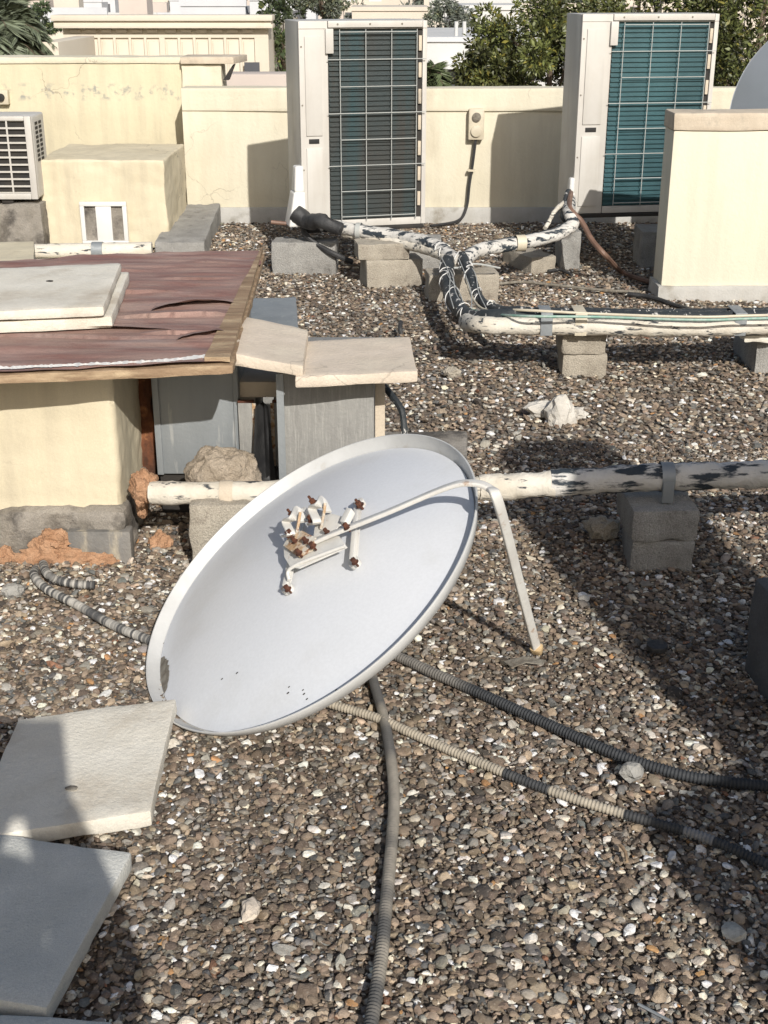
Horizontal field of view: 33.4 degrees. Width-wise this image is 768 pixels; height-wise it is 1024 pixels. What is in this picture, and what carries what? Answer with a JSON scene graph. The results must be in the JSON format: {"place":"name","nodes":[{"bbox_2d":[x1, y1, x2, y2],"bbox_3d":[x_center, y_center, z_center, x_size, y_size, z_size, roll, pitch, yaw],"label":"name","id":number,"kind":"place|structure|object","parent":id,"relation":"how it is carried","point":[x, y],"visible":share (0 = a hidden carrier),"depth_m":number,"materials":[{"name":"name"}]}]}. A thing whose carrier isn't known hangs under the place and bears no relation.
{"place":"outdoors","nodes":[
{"label":"outdoors","id":0,"kind":"place"},
{"bbox_2d":[0,241,35,260],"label":"masonry block","id":1,"kind":"structure","parent":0,"point":[10,251],"depth_m":5.97,"materials":[{"name":"paint"}]},
{"bbox_2d":[28,0,53,6],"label":"house","id":2,"kind":"structure","parent":0,"point":[51,3],"depth_m":136.90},
{"bbox_2d":[48,30,62,39],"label":"house","id":3,"kind":"structure","parent":0,"point":[59,35],"depth_m":76.00,"materials":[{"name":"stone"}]},
{"bbox_2d":[40,0,107,21],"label":"house","id":4,"kind":"structure","parent":0,"point":[68,7],"depth_m":90.11,"materials":[{"name":"paint"}]},
{"bbox_2d":[34,242,152,257],"bbox_3d":[-2.071,-1.681,8.224,1.153,0.101,0.109,-2,22,-4],"label":"white drain pipe","id":5,"kind":"object","parent":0,"point":[53,250],"visible":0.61,"depth_m":8.20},
{"bbox_2d":[83,0,108,12],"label":"house","id":6,"kind":"structure","parent":0,"point":[93,3],"depth_m":180.16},
{"bbox_2d":[102,0,118,12],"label":"house","id":7,"kind":"structure","parent":0,"point":[113,6],"depth_m":218.62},
{"bbox_2d":[118,0,152,13],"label":"house","id":8,"kind":"structure","parent":0,"point":[135,6],"depth_m":81.44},
{"bbox_2d":[153,2,169,13],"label":"house","id":9,"kind":"structure","parent":0,"point":[160,7],"depth_m":161.72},
{"bbox_2d":[50,14,297,73],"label":"panelled building","id":10,"kind":"structure","parent":0,"point":[251,37],"depth_m":23.54,"materials":[{"name":"paint"}]},
{"bbox_2d":[244,62,259,71],"bbox_3d":[-2.438,-8.215,23.652,0.280,0.180,0.035,0,22,0],"label":"window","id":11,"kind":"structure","parent":10,"relation":"in","point":[248,66],"depth_m":23.63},
{"bbox_2d":[169,0,180,13],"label":"house","id":12,"kind":"structure","parent":0,"point":[175,7],"depth_m":153.47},
{"bbox_2d":[179,0,249,13],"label":"house","id":13,"kind":"structure","parent":0,"point":[214,7],"depth_m":96.69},
{"bbox_2d":[226,72,285,85],"bbox_3d":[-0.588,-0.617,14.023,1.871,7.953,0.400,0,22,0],"label":"pink parapet","id":14,"kind":"structure","parent":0,"point":[257,78],"depth_m":12.35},
{"bbox_2d":[248,0,317,18],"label":"house","id":15,"kind":"structure","parent":0,"point":[254,7],"depth_m":96.20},
{"bbox_2d":[344,0,380,18],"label":"house","id":16,"kind":"structure","parent":0,"point":[366,2],"depth_m":178.05,"materials":[{"name":"paint"}]},
{"bbox_2d":[0,221,767,1023],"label":"gravel","id":17,"kind":"structure","parent":0,"point":[420,908],"depth_m":3.08,"materials":[{"name":"gravel"}]},
{"bbox_2d":[1,583,23,598],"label":"pale stone","id":18,"kind":"object","parent":17,"relation":"on","point":[10,590],"visible":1,"depth_m":3.94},
{"bbox_2d":[0,197,49,243],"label":"concrete plinth","id":19,"kind":"structure","parent":17,"relation":"on","point":[22,220],"depth_m":8.94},
{"bbox_2d":[0,112,46,202],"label":"split air conditioner","id":20,"kind":"object","parent":19,"relation":"on","point":[23,153],"visible":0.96,"depth_m":8.81,"materials":[{"name":"metal"}]},
{"bbox_2d":[0,1015,110,1023],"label":"concrete slab","id":21,"kind":"object","parent":17,"relation":"on","point":[8,1019],"depth_m":2.27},
{"bbox_2d":[0,835,131,1016],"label":"concrete slab","id":22,"kind":"object","parent":17,"relation":"on","point":[57,900],"depth_m":2.53,"materials":[{"name":"concrete"}]},
{"bbox_2d":[39,560,94,589],"bbox_3d":[-1.054,0.195,4.075,0.120,0.097,0.385,-17,28,-36],"label":"corrugated hose","id":23,"kind":"object","parent":17,"relation":"on","point":[48,573],"visible":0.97,"depth_m":3.97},
{"bbox_2d":[0,378,151,563],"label":"roof hut","id":24,"kind":"object","parent":17,"relation":"on","point":[70,458],"visible":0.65,"depth_m":4.16,"materials":[{"name":"paint"}]},
{"bbox_2d":[0,528,120,567],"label":"foam seal","id":25,"kind":"object","parent":24,"relation":"attached to","point":[49,545],"visible":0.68,"depth_m":4.18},
{"bbox_2d":[0,247,264,383],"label":"roof sheet","id":26,"kind":"object","parent":24,"relation":"on","point":[183,313],"visible":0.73,"depth_m":4.19,"materials":[{"name":"brown metal"}]},
{"bbox_2d":[0,272,128,332],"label":"concrete slab","id":27,"kind":"object","parent":26,"relation":"on","point":[107,319],"depth_m":4.18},
{"bbox_2d":[0,263,121,319],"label":"concrete slab","id":28,"kind":"object","parent":27,"relation":"on","point":[68,291],"depth_m":4.37,"materials":[{"name":"concrete"}]},
{"bbox_2d":[136,505,147,518],"bbox_3d":[-0.803,-0.015,4.246,0.040,0.076,0.068,0,22,0],"label":"foam drip","id":29,"kind":"object","parent":24,"relation":"attached to","point":[142,512],"visible":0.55,"depth_m":4.23},
{"bbox_2d":[138,378,160,480],"bbox_3d":[-0.856,-0.355,4.536,0.104,0.618,0.085,0,22,0],"label":"wooden post","id":30,"kind":"object","parent":24,"relation":"on","point":[149,455],"visible":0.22,"depth_m":4.53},
{"bbox_2d":[0,699,176,841],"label":"concrete slab","id":31,"kind":"object","parent":17,"relation":"on","point":[108,762],"depth_m":2.97,"materials":[{"name":"concrete"}]},
{"bbox_2d":[0,55,186,201],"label":"yellow wall","id":32,"kind":"structure","parent":17,"relation":"on","point":[101,99],"depth_m":10.26,"materials":[{"name":"paint"}]},
{"bbox_2d":[0,90,9,104],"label":"round socket","id":33,"kind":"object","parent":32,"relation":"attached to","point":[4,97],"visible":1,"depth_m":10.20,"materials":[{"name":"beige plastic"}]},
{"bbox_2d":[180,54,246,86],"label":"wall end block","id":34,"kind":"structure","parent":32,"relation":"attached to","point":[203,69],"depth_m":10.14,"materials":[{"name":"beige paint"}]},
{"bbox_2d":[29,565,163,644],"bbox_3d":[-0.889,0.302,3.868,0.139,0.100,0.976,-17,28,-36],"label":"corrugated hose","id":35,"kind":"object","parent":17,"relation":"on","point":[39,582],"visible":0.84,"depth_m":3.81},
{"bbox_2d":[41,143,186,247],"bbox_3d":[-1.983,-2.356,9.501,0.908,0.638,1.054,0,22,0],"label":"service box","id":36,"kind":"object","parent":17,"relation":"on","point":[115,192],"visible":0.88,"depth_m":9.06,"materials":[{"name":"paint"}]},
{"bbox_2d":[155,203,220,251],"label":"concrete curb","id":37,"kind":"structure","parent":17,"relation":"on","point":[194,228],"depth_m":9.17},
{"bbox_2d":[151,312,250,512],"bbox_3d":[-0.647,-0.382,4.673,0.298,0.645,0.508,0,22,0],"label":"metal duct","id":38,"kind":"object","parent":17,"relation":"on","point":[193,414],"visible":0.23,"depth_m":4.43,"materials":[{"name":"metal"}]},
{"bbox_2d":[188,498,249,559],"bbox_3d":[-0.522,0.056,4.163,0.204,0.275,0.238,0,22,0],"label":"concrete block","id":39,"kind":"object","parent":17,"relation":"on","point":[209,518],"depth_m":4.03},
{"bbox_2d":[183,445,261,481],"bbox_3d":[-0.536,-0.112,4.259,0.263,0.226,0.206,0,22,0],"label":"mortar lump","id":40,"kind":"object","parent":39,"relation":"on","point":[207,463],"visible":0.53,"depth_m":4.19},
{"bbox_2d":[241,896,260,922],"bbox_3d":[-0.270,0.805,2.588,0.039,0.029,0.072,0,22,0],"label":"flat stone","id":41,"kind":"object","parent":17,"relation":"on","point":[250,908],"visible":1,"depth_m":2.58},
{"bbox_2d":[263,397,273,422],"bbox_3d":[-0.498,-0.636,5.605,0.170,0.405,0.370,0,22,0],"label":"duct section","id":42,"kind":"object","parent":17,"relation":"on","point":[267,400],"depth_m":5.47,"materials":[{"name":"metal"}]},
{"bbox_2d":[251,297,297,327],"bbox_3d":[-0.493,-0.843,5.553,0.243,0.018,0.725,-2,22,-4],"label":"zinc sheet","id":43,"kind":"object","parent":42,"relation":"on","point":[283,311],"visible":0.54,"depth_m":5.65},
{"bbox_2d":[271,237,338,275],"bbox_3d":[-0.518,-1.684,8.440,0.428,0.230,0.213,1,22,4],"label":"concrete block","id":44,"kind":"object","parent":17,"relation":"on","point":[290,255],"depth_m":8.35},
{"bbox_2d":[285,18,426,232],"bbox_3d":[-0.224,-2.520,8.353,0.926,1.292,0.489,-6,23,-14],"label":"air conditioner","id":45,"kind":"object","parent":44,"relation":"on","point":[356,103],"visible":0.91,"depth_m":8.18,"materials":[{"name":"metal"}]},
{"bbox_2d":[271,220,287,225],"bbox_3d":[-0.676,-1.888,8.361,0.126,0.039,0.026,0,22,0],"label":"copper stub","id":46,"kind":"object","parent":45,"relation":"attached to","point":[278,222],"visible":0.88,"depth_m":8.35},
{"bbox_2d":[301,228,353,263],"bbox_3d":[-0.372,-1.745,8.296,0.345,0.288,0.094,2,23,6],"label":"hanging cable","id":47,"kind":"object","parent":45,"relation":"hanging from","point":[323,248],"visible":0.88,"depth_m":8.30,"materials":[{"name":"black rubber"}]},
{"bbox_2d":[276,337,374,479],"bbox_3d":[-0.192,-0.267,4.473,0.319,0.585,0.465,0,22,0],"label":"metal box","id":48,"kind":"object","parent":17,"relation":"on","point":[313,423],"visible":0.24,"depth_m":4.22,"materials":[{"name":"metal"}]},
{"bbox_2d":[237,367,278,480],"bbox_3d":[-0.395,-0.252,4.574,0.212,0.486,0.391,0,22,0],"label":"duct collar","id":49,"kind":"object","parent":48,"relation":"attached to","point":[258,436],"visible":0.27,"depth_m":4.42,"materials":[{"name":"metal"}]},
{"bbox_2d":[295,337,417,387],"bbox_3d":[-0.085,-0.497,4.205,0.383,0.043,0.497,0,22,0],"label":"concrete slab","id":50,"kind":"object","parent":48,"relation":"on","point":[355,361],"depth_m":4.12,"materials":[{"name":"concrete"}]},
{"bbox_2d":[235,317,307,375],"bbox_3d":[-0.366,-0.548,4.208,0.232,0.071,0.520,0,22,0],"label":"concrete slab","id":51,"kind":"object","parent":50,"relation":"on","point":[271,346],"depth_m":4.12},
{"bbox_2d":[375,383,384,436],"bbox_3d":[-0.013,-0.284,4.356,0.034,0.465,0.030,0,22,0],"label":"vertical batten","id":52,"kind":"object","parent":48,"relation":"attached to","point":[379,409],"visible":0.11,"depth_m":4.31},
{"bbox_2d":[385,383,406,433],"bbox_3d":[0.042,-0.355,4.477,0.036,0.155,0.180,-10,24,-23],"label":"bent cable","id":53,"kind":"object","parent":48,"relation":"attached to","point":[393,397],"visible":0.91,"depth_m":4.44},
{"bbox_2d":[146,434,542,735],"bbox_3d":[-0.188,0.154,3.383,1.041,0.651,0.924,14,26,31],"label":"satellite dish","id":54,"kind":"object","parent":17,"relation":"on","point":[315,585],"visible":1,"depth_m":3.27,"materials":[{"name":"paint"}]},
{"bbox_2d":[363,674,399,1023],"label":"corrugated hose","id":55,"kind":"object","parent":17,"relation":"on","point":[375,995],"visible":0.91,"depth_m":2.70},
{"bbox_2d":[360,253,422,289],"bbox_3d":[0.046,-1.517,8.078,0.372,0.196,0.202,-6,23,-13],"label":"concrete block","id":56,"kind":"object","parent":17,"relation":"on","point":[388,273],"depth_m":7.99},
{"bbox_2d":[354,238,409,259],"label":"concrete block","id":57,"kind":"object","parent":56,"relation":"on","point":[369,249],"depth_m":7.93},
{"bbox_2d":[290,189,767,336],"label":"pipe bundle","id":58,"kind":"object","parent":57,"relation":"on","point":[489,317],"visible":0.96,"depth_m":6.12,"materials":[{"name":"plastic"}]},
{"bbox_2d":[398,320,402,333],"bbox_3d":[0.088,-0.984,6.826,0.030,0.065,0.076,0,22,0],"label":"cable stub","id":59,"kind":"object","parent":17,"relation":"on","point":[400,325],"visible":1,"depth_m":6.80,"materials":[{"name":"plastic"}]},
{"bbox_2d":[409,234,440,268],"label":"concrete block","id":60,"kind":"object","parent":17,"relation":"on","point":[430,262],"depth_m":8.47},
{"bbox_2d":[385,431,467,460],"bbox_3d":[0.151,-0.174,4.911,0.364,0.132,0.493,0,22,0],"label":"concrete pad","id":61,"kind":"object","parent":17,"relation":"on","point":[458,440],"visible":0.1,"depth_m":5.05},
{"bbox_2d":[443,366,461,378],"bbox_3d":[0.329,-0.675,6.180,0.090,0.057,0.069,0,22,0],"label":"tan stone","id":62,"kind":"object","parent":17,"relation":"on","point":[452,372],"visible":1,"depth_m":6.16,"materials":[{"name":"stone"}]},
{"bbox_2d":[181,86,735,224],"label":"parapet wall","id":63,"kind":"structure","parent":17,"relation":"on","point":[236,152],"depth_m":9.99,"materials":[{"name":"beige paint"}]},
{"bbox_2d":[430,108,483,226],"bbox_3d":[0.552,-2.663,9.901,0.493,0.860,0.109,-12,25,-27],"label":"power socket","id":64,"kind":"object","parent":63,"relation":"attached to","point":[475,124],"visible":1,"depth_m":9.86,"materials":[{"name":"beige plastic"}]},
{"bbox_2d":[424,266,499,302],"bbox_3d":[0.466,-1.363,7.713,0.431,0.193,0.212,-2,23,-6],"label":"concrete block","id":65,"kind":"object","parent":17,"relation":"on","point":[488,280],"depth_m":7.62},
{"bbox_2d":[504,656,545,667],"bbox_3d":[0.390,0.411,3.528,0.115,0.007,0.046,-4,23,-10],"label":"plastic scrap","id":66,"kind":"object","parent":17,"relation":"on","point":[514,662],"visible":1,"depth_m":3.52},
{"bbox_2d":[502,247,555,275],"bbox_3d":[0.965,-1.682,8.562,0.191,0.137,0.429,-9,24,-20],"label":"concrete block","id":67,"kind":"object","parent":17,"relation":"on","point":[533,261],"depth_m":8.41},
{"bbox_2d":[327,701,767,869],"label":"corrugated hose","id":68,"kind":"object","parent":17,"relation":"on","point":[740,852],"visible":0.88,"depth_m":2.94,"materials":[{"name":"plastic"}]},
{"bbox_2d":[524,394,588,427],"bbox_3d":[0.743,-0.430,5.556,0.277,0.196,0.171,7,23,16],"label":"white rag","id":69,"kind":"object","parent":17,"relation":"on","point":[559,410],"visible":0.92,"depth_m":5.50,"materials":[{"name":"fabric"}]},
{"bbox_2d":[547,268,572,275],"bbox_3d":[1.167,-1.562,8.329,0.201,0.020,0.093,20,30,39],"label":"dark wire","id":70,"kind":"object","parent":17,"relation":"on","point":[560,270],"visible":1,"depth_m":8.36,"materials":[{"name":"black rubber"}]},
{"bbox_2d":[555,224,580,269],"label":"concrete block","id":71,"kind":"object","parent":17,"relation":"on","point":[567,252],"depth_m":8.51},
{"bbox_2d":[557,12,719,217],"bbox_3d":[1.674,-2.676,8.644,0.980,1.290,0.389,-3,23,-8],"label":"air conditioner","id":72,"kind":"object","parent":71,"relation":"on","point":[630,79],"visible":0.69,"depth_m":8.46,"materials":[{"name":"metal"}]},
{"bbox_2d":[567,190,648,283],"bbox_3d":[1.380,-1.748,8.216,0.370,0.489,0.919,-15,27,-32],"label":"brown hose","id":73,"kind":"object","parent":72,"relation":"hanging from","point":[603,253],"visible":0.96,"depth_m":8.10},
{"bbox_2d":[499,281,639,292],"bbox_3d":[1.142,-1.399,7.936,0.886,0.020,0.119,6,23,14],"label":"thin ground cable","id":74,"kind":"object","parent":17,"relation":"on","point":[569,286],"visible":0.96,"depth_m":7.92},
{"bbox_2d":[393,652,767,791],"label":"corrugated hose","id":75,"kind":"object","parent":17,"relation":"on","point":[603,748],"visible":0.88,"depth_m":3.16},
{"bbox_2d":[557,348,606,378],"bbox_3d":[0.970,-0.740,6.281,0.223,0.130,0.210,0,22,0],"label":"concrete block","id":76,"kind":"object","parent":17,"relation":"on","point":[589,365],"depth_m":6.19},
{"bbox_2d":[556,335,606,354],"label":"concrete block","id":77,"kind":"object","parent":76,"relation":"on","point":[571,344],"depth_m":6.14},
{"bbox_2d":[582,515,620,540],"bbox_3d":[0.745,0.058,4.380,0.128,0.094,0.097,0,22,0],"label":"brown stone","id":78,"kind":"object","parent":17,"relation":"on","point":[604,528],"visible":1,"depth_m":4.35,"materials":[{"name":"stone"}]},
{"bbox_2d":[618,844,628,862],"bbox_3d":[0.516,0.733,2.749,0.012,0.013,0.055,-3,23,-6],"label":"twig","id":79,"kind":"object","parent":17,"relation":"on","point":[623,849],"visible":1,"depth_m":2.74,"materials":[{"name":"brown wood"}]},
{"bbox_2d":[619,761,643,782],"bbox_3d":[0.585,0.612,3.026,0.056,0.048,0.051,14,26,30],"label":"grey stone","id":80,"kind":"object","parent":17,"relation":"on","point":[631,772],"visible":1,"depth_m":3.01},
{"bbox_2d":[632,224,657,269],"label":"concrete block","id":81,"kind":"object","parent":17,"relation":"on","point":[644,244],"depth_m":8.52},
{"bbox_2d":[637,1002,672,1023],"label":"thin rod","id":82,"kind":"object","parent":17,"relation":"on","point":[654,1012],"visible":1,"depth_m":2.32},
{"bbox_2d":[646,639,667,653],"bbox_3d":[0.769,0.378,3.601,0.060,0.016,0.060,0,22,0],"label":"plastic disc","id":83,"kind":"object","parent":17,"relation":"on","point":[656,646],"visible":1,"depth_m":3.59,"materials":[{"name":"black plastic"}]},
{"bbox_2d":[622,526,694,572],"bbox_3d":[0.901,0.110,4.227,0.212,0.124,0.213,0,22,0],"label":"concrete block","id":84,"kind":"object","parent":17,"relation":"on","point":[641,556],"depth_m":4.13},
{"bbox_2d":[617,491,699,541],"bbox_3d":[0.894,-0.002,4.202,0.230,0.117,0.265,0,22,0],"label":"concrete block","id":85,"kind":"object","parent":84,"relation":"on","point":[648,517],"depth_m":4.09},
{"bbox_2d":[147,459,767,505],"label":"pipe","id":86,"kind":"object","parent":85,"relation":"on","point":[667,479],"visible":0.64,"depth_m":4.09,"materials":[{"name":"plastic"}]},
{"bbox_2d":[128,467,158,507],"bbox_3d":[-0.777,-0.079,4.143,0.101,0.140,0.110,0,22,0],"label":"foam blob","id":87,"kind":"object","parent":86,"relation":"attached to","point":[141,479],"visible":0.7,"depth_m":4.11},
{"bbox_2d":[627,292,690,308],"bbox_3d":[1.658,-1.228,7.508,0.089,0.039,0.621,-13,26,-28],"label":"black cable","id":88,"kind":"object","parent":17,"relation":"on","point":[658,299],"visible":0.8,"depth_m":7.60,"materials":[{"name":"rubber"}]},
{"bbox_2d":[648,109,767,302],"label":"pale wall","id":89,"kind":"structure","parent":17,"relation":"on","point":[712,237],"depth_m":7.49,"materials":[{"name":"paint"}]},
{"bbox_2d":[730,41,767,108],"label":"satellite dish","id":90,"kind":"object","parent":17,"relation":"on","point":[751,90],"visible":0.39,"depth_m":8.49,"materials":[{"name":"paint"}]},
{"bbox_2d":[733,336,767,374],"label":"concrete block","id":91,"kind":"object","parent":17,"relation":"on","point":[753,356],"depth_m":6.26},
{"bbox_2d":[739,334,767,342],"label":"concrete block","id":92,"kind":"object","parent":91,"relation":"on","point":[756,338],"depth_m":6.11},
{"bbox_2d":[745,577,767,702],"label":"dark plinth","id":93,"kind":"structure","parent":17,"relation":"on","point":[756,666],"depth_m":3.41,"materials":[{"name":"concrete"}]},
{"bbox_2d":[350,5,429,18],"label":"house","id":94,"kind":"structure","parent":0,"point":[388,11],"depth_m":83.88,"materials":[{"name":"paint"}]},
{"bbox_2d":[429,0,512,24],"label":"house","id":95,"kind":"structure","parent":0,"point":[484,1],"depth_m":100.11,"materials":[{"name":"paint"}]},
{"bbox_2d":[456,3,523,28],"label":"house","id":96,"kind":"structure","parent":0,"point":[505,8],"depth_m":69.90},
{"bbox_2d":[427,21,557,85],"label":"white building","id":97,"kind":"structure","parent":0,"point":[444,44],"depth_m":28.29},
{"bbox_2d":[653,0,718,12],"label":"house","id":98,"kind":"structure","parent":0,"point":[664,5],"depth_m":97.37,"materials":[{"name":"paint"}]},
{"bbox_2d":[736,0,753,24],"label":"house","id":99,"kind":"structure","parent":0,"point":[742,15],"depth_m":147.54,"materials":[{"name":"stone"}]},
{"bbox_2d":[725,12,767,85],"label":"house","id":100,"kind":"structure","parent":0,"point":[745,22],"depth_m":74.17,"materials":[{"name":"paint"}]},
{"label":"street ground","id":101,"kind":"structure","parent":0,"visible":0},
{"bbox_2d":[0,0,57,54],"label":"palm tree","id":102,"kind":"object","parent":101,"relation":"on","point":[22,30],"visible":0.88,"depth_m":20.36,"materials":[{"name":"green plant"}]},
{"bbox_2d":[25,0,62,35],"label":"leafy tree","id":103,"kind":"object","parent":101,"relation":"on","point":[45,21],"visible":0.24,"depth_m":27.91,"materials":[{"name":"green plant"}]},
{"bbox_2d":[39,36,95,54],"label":"stair block","id":104,"kind":"structure","parent":101,"relation":"on","point":[78,45],"depth_m":21.77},
{"bbox_2d":[256,0,307,71],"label":"leafy tree","id":105,"kind":"object","parent":101,"relation":"on","point":[283,8],"visible":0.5,"depth_m":24.92,"materials":[{"name":"green plant"}]},
{"bbox_2d":[292,0,351,18],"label":"leafy tree","id":106,"kind":"object","parent":101,"relation":"on","point":[332,9],"visible":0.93,"depth_m":31.16,"materials":[{"name":"green plant"}]},
{"bbox_2d":[344,0,364,18],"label":"leafy tree","id":107,"kind":"object","parent":101,"relation":"on","point":[349,16],"visible":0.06,"depth_m":144.63,"materials":[{"name":"green plant"}]},
{"bbox_2d":[381,0,420,4],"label":"house","id":108,"kind":"structure","parent":101,"relation":"on","point":[390,2],"depth_m":138.44,"materials":[{"name":"paint"}]},
{"bbox_2d":[399,0,423,4],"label":"leafy tree","id":109,"kind":"object","parent":101,"relation":"on","point":[419,2],"visible":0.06,"depth_m":134.79,"materials":[{"name":"green plant"}]},
{"bbox_2d":[427,59,453,86],"bbox_3d":[0.664,-3.088,20.328,0.894,7.732,0.850,-7,23,-17],"label":"palm tree","id":110,"kind":"object","parent":101,"relation":"on","point":[438,74],"visible":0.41,"depth_m":18.80,"materials":[{"name":"green plant"}]},
{"bbox_2d":[422,0,476,27],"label":"leafy tree","id":111,"kind":"object","parent":101,"relation":"on","point":[453,13],"visible":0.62,"depth_m":55.22,"materials":[{"name":"green plant"}]},
{"bbox_2d":[450,39,526,85],"bbox_3d":[1.023,-0.749,13.936,0.792,8.266,1.106,0,22,0],"label":"leafy tree","id":112,"kind":"object","parent":101,"relation":"on","point":[487,67],"visible":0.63,"depth_m":12.34,"materials":[{"name":"green plant"}]},
{"bbox_2d":[451,0,632,85],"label":"leafy tree","id":113,"kind":"object","parent":101,"relation":"on","point":[549,50],"visible":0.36,"depth_m":12.40,"materials":[{"name":"green plant"}]},
{"bbox_2d":[515,0,767,85],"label":"leafy tree","id":114,"kind":"object","parent":101,"relation":"on","point":[719,60],"visible":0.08,"depth_m":13.41,"materials":[{"name":"green plant"}]},
{"bbox_2d":[660,0,767,85],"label":"leafy tree","id":115,"kind":"object","parent":101,"relation":"on","point":[732,70],"visible":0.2,"depth_m":12.58,"materials":[{"name":"green plant"}]},
{"bbox_3d":[-0.761,0.166,4.403,0.196,0.153,0.261,0,22,0],"label":"rubble heap","id":116,"kind":"object","parent":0,"visible":0},
{"bbox_2d":[148,529,173,549],"bbox_3d":[-0.757,0.114,4.352,0.093,0.115,0.087,0,22,0],"label":"foam patch","id":117,"kind":"object","parent":116,"relation":"on","point":[160,538],"visible":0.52,"depth_m":4.32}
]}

